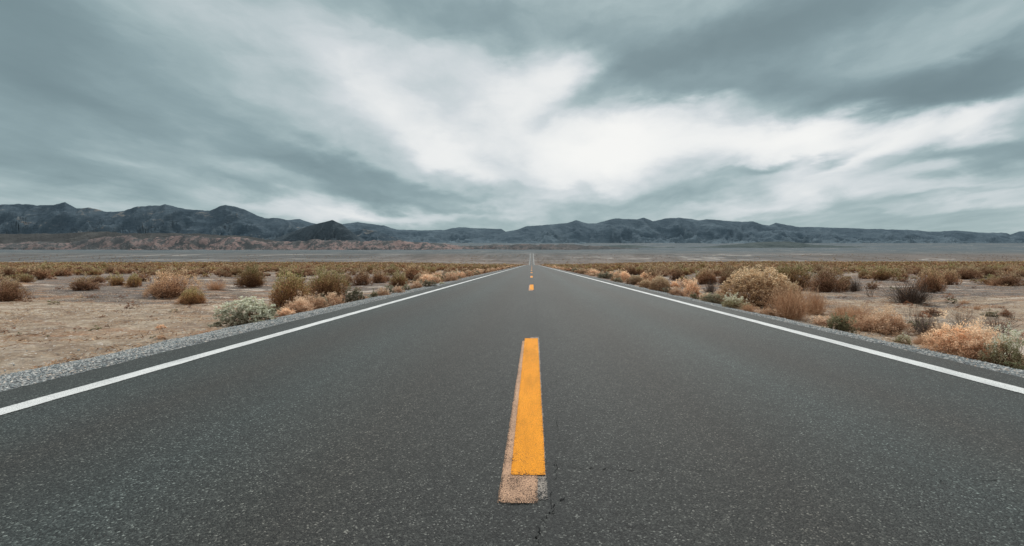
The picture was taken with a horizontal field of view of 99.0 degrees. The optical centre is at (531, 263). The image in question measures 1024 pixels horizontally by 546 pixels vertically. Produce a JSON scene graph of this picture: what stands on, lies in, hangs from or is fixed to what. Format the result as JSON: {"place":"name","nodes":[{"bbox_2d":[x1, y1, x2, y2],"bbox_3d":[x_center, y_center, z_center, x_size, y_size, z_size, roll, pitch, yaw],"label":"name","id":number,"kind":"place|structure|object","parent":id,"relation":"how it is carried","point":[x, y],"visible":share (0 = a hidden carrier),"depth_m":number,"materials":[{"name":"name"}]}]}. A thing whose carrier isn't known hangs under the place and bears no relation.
{"place":"outdoors","nodes":[
{"label":"outdoors","id":0,"kind":"place"},
{"bbox_2d":[0,231,276,243],"bbox_3d":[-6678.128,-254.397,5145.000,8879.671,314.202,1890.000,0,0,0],"label":"foothills","id":1,"kind":"structure","parent":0,"point":[44,237],"depth_m":5490.61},
{"bbox_2d":[0,202,307,239],"bbox_3d":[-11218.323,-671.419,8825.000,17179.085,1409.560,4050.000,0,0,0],"label":"mountains","id":2,"kind":"structure","parent":0,"point":[65,217],"depth_m":9348.76,"materials":[{"name":"stone"}]},
{"bbox_2d":[0,256,529,390],"bbox_3d":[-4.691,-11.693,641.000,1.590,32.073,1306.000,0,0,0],"label":"gravel shoulder","id":3,"kind":"object","parent":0,"point":[149,353],"visible":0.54,"depth_m":5.09},
{"bbox_2d":[443,270,460,281],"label":"tumbleweed","id":4,"kind":"object","parent":3,"relation":"on","point":[453,276],"visible":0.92,"depth_m":25.70,"materials":[{"name":"plant"}]},
{"bbox_2d":[272,220,365,241],"bbox_3d":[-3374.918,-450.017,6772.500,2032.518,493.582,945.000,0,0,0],"label":"hill","id":5,"kind":"structure","parent":0,"point":[331,230],"depth_m":6897.44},
{"bbox_2d":[0,235,638,249],"bbox_3d":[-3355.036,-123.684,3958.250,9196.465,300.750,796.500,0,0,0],"label":"badlands","id":6,"kind":"structure","parent":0,"point":[179,242],"depth_m":4082.51,"materials":[{"name":"stone"}]},
{"bbox_2d":[353,229,410,241],"bbox_3d":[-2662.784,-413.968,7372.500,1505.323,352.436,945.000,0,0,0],"label":"hill","id":7,"kind":"structure","parent":0,"point":[368,235],"depth_m":7528.59,"materials":[{"name":"stone"}]},
{"bbox_2d":[289,219,506,242],"bbox_3d":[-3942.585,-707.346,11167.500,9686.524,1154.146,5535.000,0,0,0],"label":"mountains","id":8,"kind":"structure","parent":0,"point":[460,235],"depth_m":12110.77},
{"bbox_2d":[0,253,1023,545],"bbox_3d":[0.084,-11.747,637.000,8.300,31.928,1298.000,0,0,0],"label":"road","id":9,"kind":"structure","parent":0,"point":[532,405],"depth_m":2.47,"materials":[{"name":"asphalt"}]},
{"bbox_2d":[0,243,1023,376],"bbox_3d":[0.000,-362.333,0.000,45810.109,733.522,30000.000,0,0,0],"label":"ground","id":10,"kind":"structure","parent":0,"point":[20,357],"depth_m":20.96,"materials":[{"name":"soil"}]},
{"bbox_2d":[0,263,15,276],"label":"desert shrub","id":11,"kind":"object","parent":10,"relation":"on","point":[9,272],"visible":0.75,"depth_m":35.97,"materials":[{"name":"brown plant"}]},
{"bbox_2d":[0,267,32,301],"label":"desert shrub","id":12,"kind":"object","parent":10,"relation":"on","point":[9,292],"visible":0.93,"depth_m":13.63,"materials":[{"name":"brown plant"}]},
{"bbox_2d":[14,272,37,282],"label":"desert shrub","id":13,"kind":"object","parent":10,"relation":"on","point":[25,278],"visible":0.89,"depth_m":25.48,"materials":[{"name":"brown plant"}]},
{"bbox_2d":[27,264,53,279],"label":"desert shrub","id":14,"kind":"object","parent":10,"relation":"on","point":[40,274],"visible":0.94,"depth_m":30.80,"materials":[{"name":"brown plant"}]},
{"bbox_2d":[52,265,72,275],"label":"desert shrub","id":15,"kind":"object","parent":10,"relation":"on","point":[59,273],"visible":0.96,"depth_m":41.00,"materials":[{"name":"brown plant"}]},
{"bbox_2d":[66,271,100,290],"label":"desert shrub","id":16,"kind":"object","parent":10,"relation":"on","point":[80,283],"visible":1,"depth_m":18.63,"materials":[{"name":"brown plant"}]},
{"bbox_2d":[87,267,103,275],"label":"desert shrub","id":17,"kind":"object","parent":10,"relation":"on","point":[92,272],"visible":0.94,"depth_m":42.37,"materials":[{"name":"brown plant"}]},
{"bbox_2d":[88,274,106,282],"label":"desert shrub","id":18,"kind":"object","parent":10,"relation":"on","point":[100,279],"visible":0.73,"depth_m":27.38,"materials":[{"name":"brown plant"}]},
{"bbox_2d":[107,271,124,285],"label":"desert shrub","id":19,"kind":"object","parent":10,"relation":"on","point":[114,281],"visible":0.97,"depth_m":23.13,"materials":[{"name":"brown plant"}]},
{"bbox_2d":[109,265,127,273],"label":"desert shrub","id":20,"kind":"object","parent":10,"relation":"on","point":[122,271],"visible":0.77,"depth_m":49.06,"materials":[{"name":"brown plant"}]},
{"bbox_2d":[124,273,142,286],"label":"desert shrub","id":21,"kind":"object","parent":10,"relation":"on","point":[133,280],"visible":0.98,"depth_m":21.32,"materials":[{"name":"brown plant"}]},
{"bbox_2d":[137,270,151,281],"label":"desert shrub","id":22,"kind":"object","parent":10,"relation":"on","point":[141,276],"visible":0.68,"depth_m":29.38,"materials":[{"name":"brown plant"}]},
{"bbox_2d":[142,267,205,299],"bbox_3d":[-12.838,0.676,15.563,1.603,1.222,1.787,1,1,7],"label":"desert shrub","id":23,"kind":"object","parent":10,"relation":"on","point":[176,288],"visible":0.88,"depth_m":15.36,"materials":[{"name":"beige plant"}]},
{"bbox_2d":[174,286,208,304],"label":"desert shrub","id":24,"kind":"object","parent":10,"relation":"on","point":[191,296],"visible":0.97,"depth_m":12.85,"materials":[{"name":"brown plant"}]},
{"bbox_2d":[203,275,225,290],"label":"dry grass tuft","id":25,"kind":"object","parent":10,"relation":"on","point":[215,286],"visible":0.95,"depth_m":20.09,"materials":[{"name":"plant"}]},
{"bbox_2d":[215,260,233,274],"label":"desert shrub","id":26,"kind":"object","parent":10,"relation":"on","point":[225,267],"visible":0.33,"depth_m":44.73,"materials":[{"name":"brown plant"}]},
{"bbox_2d":[229,267,243,274],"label":"desert shrub","id":27,"kind":"object","parent":10,"relation":"on","point":[233,272],"visible":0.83,"depth_m":41.87,"materials":[{"name":"brown plant"}]},
{"bbox_2d":[208,296,279,326],"bbox_3d":[-5.178,0.863,7.980,1.223,0.549,0.919,-2,-1,19],"label":"saltbush","id":28,"kind":"object","parent":10,"relation":"on","point":[262,311],"visible":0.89,"depth_m":7.85,"materials":[{"name":"green plant"}]},
{"bbox_2d":[229,262,267,287],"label":"creosote bush","id":29,"kind":"object","parent":10,"relation":"on","point":[254,278],"visible":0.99,"depth_m":22.48,"materials":[{"name":"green plant"}]},
{"bbox_2d":[274,306,295,315],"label":"tumbleweed","id":30,"kind":"object","parent":10,"relation":"on","point":[283,312],"visible":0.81,"depth_m":9.43,"materials":[{"name":"plant"}]},
{"bbox_2d":[267,265,314,307],"bbox_3d":[-6.480,0.625,11.790,1.142,1.188,1.449,0,0,-42],"label":"creosote bush","id":31,"kind":"object","parent":10,"relation":"on","point":[286,289],"visible":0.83,"depth_m":11.52,"materials":[{"name":"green plant"}]},
{"bbox_2d":[281,291,316,312],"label":"tumbleweed","id":32,"kind":"object","parent":10,"relation":"on","point":[299,304],"visible":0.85,"depth_m":9.98,"materials":[{"name":"plant"}]},
{"bbox_2d":[301,264,317,275],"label":"desert shrub","id":33,"kind":"object","parent":10,"relation":"on","point":[307,270],"visible":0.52,"depth_m":43.87,"materials":[{"name":"brown plant"}]},
{"bbox_2d":[296,293,330,308],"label":"tumbleweed","id":34,"kind":"object","parent":10,"relation":"on","point":[317,301],"visible":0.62,"depth_m":10.63,"materials":[{"name":"plant"}]},
{"bbox_2d":[307,264,351,297],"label":"creosote bush","id":35,"kind":"object","parent":10,"relation":"on","point":[327,284],"visible":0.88,"depth_m":15.06,"materials":[{"name":"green plant"}]},
{"bbox_2d":[325,291,342,305],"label":"tumbleweed","id":36,"kind":"object","parent":10,"relation":"on","point":[336,301],"visible":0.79,"depth_m":11.87,"materials":[{"name":"plant"}]},
{"bbox_2d":[343,283,365,302],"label":"saltbush","id":37,"kind":"object","parent":10,"relation":"on","point":[352,297],"visible":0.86,"depth_m":12.40,"materials":[{"name":"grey plant"}]},
{"bbox_2d":[352,265,372,285],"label":"desert shrub","id":38,"kind":"object","parent":10,"relation":"on","point":[363,278],"visible":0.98,"depth_m":23.28,"materials":[{"name":"brown plant"}]},
{"bbox_2d":[371,266,386,282],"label":"desert shrub","id":39,"kind":"object","parent":10,"relation":"on","point":[378,277],"visible":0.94,"depth_m":25.50,"materials":[{"name":"brown plant"}]},
{"bbox_2d":[375,287,390,295],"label":"tumbleweed","id":40,"kind":"object","parent":10,"relation":"on","point":[381,293],"visible":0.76,"depth_m":13.93,"materials":[{"name":"plant"}]},
{"bbox_2d":[389,270,408,286],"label":"desert shrub","id":41,"kind":"object","parent":10,"relation":"on","point":[401,280],"visible":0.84,"depth_m":21.86,"materials":[{"name":"brown plant"}]},
{"bbox_2d":[403,263,421,279],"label":"desert shrub","id":42,"kind":"object","parent":10,"relation":"on","point":[411,273],"visible":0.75,"depth_m":31.93,"materials":[{"name":"brown plant"}]},
{"bbox_2d":[408,280,422,288],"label":"tumbleweed","id":43,"kind":"object","parent":10,"relation":"on","point":[415,286],"visible":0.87,"depth_m":17.85,"materials":[{"name":"plant"}]},
{"bbox_2d":[417,279,436,286],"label":"saltbush","id":44,"kind":"object","parent":10,"relation":"on","point":[425,282],"visible":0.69,"depth_m":18.80,"materials":[{"name":"grey plant"}]},
{"bbox_2d":[427,274,441,283],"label":"tumbleweed","id":45,"kind":"object","parent":10,"relation":"on","point":[435,278],"visible":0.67,"depth_m":23.69,"materials":[{"name":"plant"}]},
{"bbox_2d":[0,254,1023,288],"bbox_3d":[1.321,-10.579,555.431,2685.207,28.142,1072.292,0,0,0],"label":"distant scrub","id":46,"kind":"object","parent":10,"relation":"on","point":[352,266],"visible":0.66,"depth_m":112.73,"materials":[{"name":"brown plant"}]},
{"bbox_2d":[0,283,1023,391],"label":"gravel stones","id":47,"kind":"object","parent":10,"relation":"on","point":[163,344],"visible":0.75,"depth_m":5.27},
{"bbox_2d":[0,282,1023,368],"bbox_3d":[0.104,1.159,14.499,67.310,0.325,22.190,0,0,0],"label":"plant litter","id":48,"kind":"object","parent":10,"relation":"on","point":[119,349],"visible":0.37,"depth_m":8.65,"materials":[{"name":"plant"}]},
{"bbox_2d":[0,274,1023,338],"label":"dry ground cover","id":49,"kind":"object","parent":10,"relation":"on","point":[215,295],"visible":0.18,"depth_m":12.25,"materials":[{"name":"plant"}]},
{"bbox_2d":[409,264,639,284],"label":"distant verge brush","id":50,"kind":"object","parent":10,"relation":"on","point":[506,267],"visible":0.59,"depth_m":55.48,"materials":[{"name":"brown plant"}]},
{"bbox_2d":[598,270,612,277],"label":"saltbush","id":51,"kind":"object","parent":10,"relation":"on","point":[610,275],"visible":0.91,"depth_m":32.38,"materials":[{"name":"grey plant"}]},
{"bbox_2d":[626,263,636,274],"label":"desert shrub","id":52,"kind":"object","parent":10,"relation":"on","point":[631,271],"visible":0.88,"depth_m":45.19,"materials":[{"name":"brown plant"}]},
{"bbox_2d":[625,275,643,284],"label":"rabbitbrush","id":53,"kind":"object","parent":10,"relation":"on","point":[635,280],"visible":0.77,"depth_m":23.39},
{"bbox_2d":[643,268,659,280],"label":"desert shrub","id":54,"kind":"object","parent":10,"relation":"on","point":[652,274],"visible":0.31,"depth_m":26.51,"materials":[{"name":"brown plant"}]},
{"bbox_2d":[648,276,671,291],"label":"rabbitbrush","id":55,"kind":"object","parent":10,"relation":"on","point":[657,281],"visible":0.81,"depth_m":16.42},
{"bbox_2d":[669,265,684,279],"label":"desert shrub","id":56,"kind":"object","parent":10,"relation":"on","point":[675,273],"visible":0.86,"depth_m":30.34,"materials":[{"name":"brown plant"}]},
{"bbox_2d":[668,286,686,296],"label":"tumbleweed","id":57,"kind":"object","parent":10,"relation":"on","point":[678,292],"visible":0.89,"depth_m":14.10,"materials":[{"name":"plant"}]},
{"bbox_2d":[672,277,701,286],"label":"tumbleweed","id":58,"kind":"object","parent":10,"relation":"on","point":[682,284],"visible":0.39,"depth_m":21.25,"materials":[{"name":"plant"}]},
{"bbox_2d":[681,279,701,296],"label":"tumbleweed","id":59,"kind":"object","parent":10,"relation":"on","point":[690,289],"visible":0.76,"depth_m":14.78,"materials":[{"name":"plant"}]},
{"bbox_2d":[695,261,718,283],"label":"desert shrub","id":60,"kind":"object","parent":10,"relation":"on","point":[705,275],"visible":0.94,"depth_m":24.92,"materials":[{"name":"brown plant"}]},
{"bbox_2d":[703,278,717,293],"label":"bare shrub","id":61,"kind":"object","parent":10,"relation":"on","point":[709,289],"visible":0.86,"depth_m":17.31,"materials":[{"name":"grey plant"}]},
{"bbox_2d":[699,292,728,303],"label":"saltbush","id":62,"kind":"object","parent":10,"relation":"on","point":[709,297],"visible":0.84,"depth_m":11.67,"materials":[{"name":"grey plant"}]},
{"bbox_2d":[717,269,734,283],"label":"desert shrub","id":63,"kind":"object","parent":10,"relation":"on","point":[724,277],"visible":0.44,"depth_m":23.82,"materials":[{"name":"brown plant"}]},
{"bbox_2d":[718,261,736,281],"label":"desert shrub","id":64,"kind":"object","parent":10,"relation":"on","point":[729,267],"visible":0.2,"depth_m":27.55,"materials":[{"name":"brown plant"}]},
{"bbox_2d":[721,292,750,308],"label":"saltbush","id":65,"kind":"object","parent":10,"relation":"on","point":[735,301],"visible":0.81,"depth_m":10.04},
{"bbox_2d":[735,301,759,311],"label":"dry grass tuft","id":66,"kind":"object","parent":10,"relation":"on","point":[747,308],"visible":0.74,"depth_m":9.56,"materials":[{"name":"plant"}]},
{"bbox_2d":[716,263,794,308],"bbox_3d":[5.863,0.598,11.487,1.960,1.188,1.873,-2,1,29],"label":"rabbitbrush","id":67,"kind":"object","parent":10,"relation":"on","point":[737,282],"visible":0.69,"depth_m":11.25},
{"bbox_2d":[739,264,772,289],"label":"desert shrub","id":68,"kind":"object","parent":10,"relation":"on","point":[749,268],"visible":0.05,"depth_m":19.10,"materials":[{"name":"brown plant"}]},
{"bbox_2d":[759,307,781,316],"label":"tumbleweed","id":69,"kind":"object","parent":10,"relation":"on","point":[764,312],"visible":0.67,"depth_m":8.76,"materials":[{"name":"plant"}]},
{"bbox_2d":[768,279,802,305],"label":"rabbitbrush","id":70,"kind":"object","parent":10,"relation":"on","point":[792,285],"visible":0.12,"depth_m":12.14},
{"bbox_2d":[755,276,823,321],"bbox_3d":[5.109,0.752,8.706,1.478,1.083,1.004,0,-2,-9],"label":"dry grass tuft","id":71,"kind":"object","parent":10,"relation":"on","point":[789,308],"visible":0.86,"depth_m":8.64,"materials":[{"name":"plant"}]},
{"bbox_2d":[771,262,816,289],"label":"creosote bush","id":72,"kind":"object","parent":10,"relation":"on","point":[801,278],"visible":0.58,"depth_m":20.05,"materials":[{"name":"brown plant"}]},
{"bbox_2d":[797,286,833,314],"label":"dry grass tuft","id":73,"kind":"object","parent":10,"relation":"on","point":[815,300],"visible":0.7,"depth_m":9.82,"materials":[{"name":"plant"}]},
{"bbox_2d":[810,314,837,326],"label":"tumbleweed","id":74,"kind":"object","parent":10,"relation":"on","point":[821,320],"visible":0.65,"depth_m":7.85,"materials":[{"name":"plant"}]},
{"bbox_2d":[806,257,849,292],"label":"desert shrub","id":75,"kind":"object","parent":10,"relation":"on","point":[828,282],"visible":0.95,"depth_m":18.27,"materials":[{"name":"brown plant"}]},
{"bbox_2d":[823,300,856,322],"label":"dry grass tuft","id":76,"kind":"object","parent":10,"relation":"on","point":[839,310],"visible":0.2,"depth_m":8.59,"materials":[{"name":"plant"}]},
{"bbox_2d":[823,312,860,332],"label":"saltbush","id":77,"kind":"object","parent":10,"relation":"on","point":[843,325],"visible":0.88,"depth_m":6.92,"materials":[{"name":"green plant"}]},
{"bbox_2d":[833,269,853,290],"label":"desert shrub","id":78,"kind":"object","parent":10,"relation":"on","point":[848,281],"visible":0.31,"depth_m":18.98,"materials":[{"name":"brown plant"}]},
{"bbox_2d":[848,274,862,291],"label":"bare shrub","id":79,"kind":"object","parent":10,"relation":"on","point":[854,287],"visible":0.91,"depth_m":18.46,"materials":[{"name":"brown plant"}]},
{"bbox_2d":[836,300,875,326],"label":"dry grass tuft","id":80,"kind":"object","parent":10,"relation":"on","point":[858,312],"visible":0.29,"depth_m":7.81,"materials":[{"name":"plant"}]},
{"bbox_2d":[857,269,871,278],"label":"desert shrub","id":81,"kind":"object","parent":10,"relation":"on","point":[865,272],"visible":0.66,"depth_m":35.74,"materials":[{"name":"brown plant"}]},
{"bbox_2d":[849,308,891,334],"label":"tumbleweed","id":82,"kind":"object","parent":10,"relation":"on","point":[864,324],"visible":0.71,"depth_m":7.30,"materials":[{"name":"plant"}]},
{"bbox_2d":[864,280,878,289],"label":"desert shrub","id":83,"kind":"object","parent":10,"relation":"on","point":[873,286],"visible":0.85,"depth_m":20.39,"materials":[{"name":"brown plant"}]},
{"bbox_2d":[866,263,900,280],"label":"creosote bush","id":84,"kind":"object","parent":10,"relation":"on","point":[879,275],"visible":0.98,"depth_m":29.12,"materials":[{"name":"brown plant"}]},
{"bbox_2d":[865,304,914,334],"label":"tumbleweed","id":85,"kind":"object","parent":10,"relation":"on","point":[899,324],"visible":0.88,"depth_m":7.10,"materials":[{"name":"plant"}]},
{"bbox_2d":[894,332,912,344],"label":"saltbush","id":86,"kind":"object","parent":10,"relation":"on","point":[899,338],"visible":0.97,"depth_m":6.08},
{"bbox_2d":[875,268,947,304],"bbox_3d":[11.747,0.731,13.486,1.316,1.191,1.928,0,0,-15],"label":"bare shrub","id":87,"kind":"object","parent":10,"relation":"on","point":[904,295],"visible":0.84,"depth_m":13.39,"materials":[{"name":"brown plant"}]},
{"bbox_2d":[901,293,939,330],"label":"bare shrub","id":88,"kind":"object","parent":10,"relation":"on","point":[916,315],"visible":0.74,"depth_m":7.34,"materials":[{"name":"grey plant"}]},
{"bbox_2d":[910,331,938,345],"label":"dry grass tuft","id":89,"kind":"object","parent":10,"relation":"on","point":[920,341],"visible":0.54,"depth_m":6.11,"materials":[{"name":"plant"}]},
{"bbox_2d":[904,316,950,335],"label":"bare shrub","id":90,"kind":"object","parent":10,"relation":"on","point":[924,328],"visible":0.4,"depth_m":6.97,"materials":[{"name":"brown plant"}]},
{"bbox_2d":[916,266,949,292],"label":"desert shrub","id":91,"kind":"object","parent":10,"relation":"on","point":[933,282],"visible":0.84,"depth_m":17.82,"materials":[{"name":"brown plant"}]},
{"bbox_2d":[921,324,958,342],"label":"dry grass tuft","id":92,"kind":"object","parent":10,"relation":"on","point":[930,331],"visible":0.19,"depth_m":6.47,"materials":[{"name":"plant"}]},
{"bbox_2d":[939,267,962,284],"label":"desert shrub","id":93,"kind":"object","parent":10,"relation":"on","point":[951,280],"visible":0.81,"depth_m":24.23,"materials":[{"name":"brown plant"}]},
{"bbox_2d":[917,310,989,360],"bbox_3d":[4.904,0.805,5.088,0.770,0.625,0.711,0,0,-30],"label":"tumbleweed","id":94,"kind":"object","parent":10,"relation":"on","point":[943,342],"visible":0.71,"depth_m":5.03,"materials":[{"name":"plant"}]},
{"bbox_2d":[942,309,975,325],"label":"bare shrub","id":95,"kind":"object","parent":10,"relation":"on","point":[961,320],"visible":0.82,"depth_m":8.43,"materials":[{"name":"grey plant"}]},
{"bbox_2d":[950,261,985,279],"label":"desert shrub","id":96,"kind":"object","parent":10,"relation":"on","point":[963,273],"visible":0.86,"depth_m":32.87,"materials":[{"name":"brown plant"}]},
{"bbox_2d":[948,311,1012,363],"bbox_3d":[4.977,0.822,4.857,0.549,0.597,0.719,0,0,42],"label":"tumbleweed","id":97,"kind":"object","parent":10,"relation":"on","point":[976,335],"visible":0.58,"depth_m":4.80,"materials":[{"name":"plant"}]},
{"bbox_2d":[975,264,1001,277],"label":"desert shrub","id":98,"kind":"object","parent":10,"relation":"on","point":[985,270],"visible":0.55,"depth_m":35.87,"materials":[{"name":"brown plant"}]},
{"bbox_2d":[977,273,1000,284],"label":"desert shrub","id":99,"kind":"object","parent":10,"relation":"on","point":[984,280],"visible":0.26,"depth_m":24.75,"materials":[{"name":"brown plant"}]},
{"bbox_2d":[968,304,1023,332],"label":"bare shrub","id":100,"kind":"object","parent":10,"relation":"on","point":[1002,324],"visible":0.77,"depth_m":7.53,"materials":[{"name":"orange plant"}]},
{"bbox_2d":[976,321,1023,367],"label":"rabbitbrush","id":101,"kind":"object","parent":10,"relation":"on","point":[1016,355],"visible":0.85,"depth_m":4.53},
{"bbox_2d":[989,268,1023,285],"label":"desert shrub","id":102,"kind":"object","parent":10,"relation":"on","point":[1010,280],"visible":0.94,"depth_m":21.95,"materials":[{"name":"brown plant"}]},
{"bbox_2d":[998,308,1015,316],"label":"plant","id":103,"kind":"object","parent":10,"relation":"on","point":[1007,314],"visible":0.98,"depth_m":10.13,"materials":[{"name":"orange plant"}]},
{"bbox_2d":[0,0,1023,233],"label":"sky","id":104,"kind":"structure","parent":0,"point":[506,115],"materials":[{"name":"grey"}]},
{"bbox_2d":[608,241,859,247],"bbox_3d":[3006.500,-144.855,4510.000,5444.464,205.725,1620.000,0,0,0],"label":"foothills","id":105,"kind":"structure","parent":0,"point":[785,244],"depth_m":4801.28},
{"bbox_2d":[470,218,1023,243],"bbox_3d":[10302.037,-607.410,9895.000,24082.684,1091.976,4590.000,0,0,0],"label":"mountains","id":106,"kind":"structure","parent":0,"point":[665,230],"depth_m":10391.12,"materials":[{"name":"stone"}]},
{"bbox_2d":[533,253,1023,376],"bbox_3d":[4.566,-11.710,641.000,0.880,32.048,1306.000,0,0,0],"label":"gravel shoulder","id":107,"kind":"object","parent":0,"point":[848,335],"visible":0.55,"depth_m":5.31},
{"bbox_2d":[639,279,651,287],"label":"rabbitbrush","id":108,"kind":"object","parent":107,"relation":"on","point":[644,282],"visible":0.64,"depth_m":18.40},
{"bbox_2d":[1003,361,1023,369],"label":"plant","id":109,"kind":"object","parent":107,"relation":"on","point":[1018,367],"visible":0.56,"depth_m":4.32,"materials":[{"name":"green plant"}]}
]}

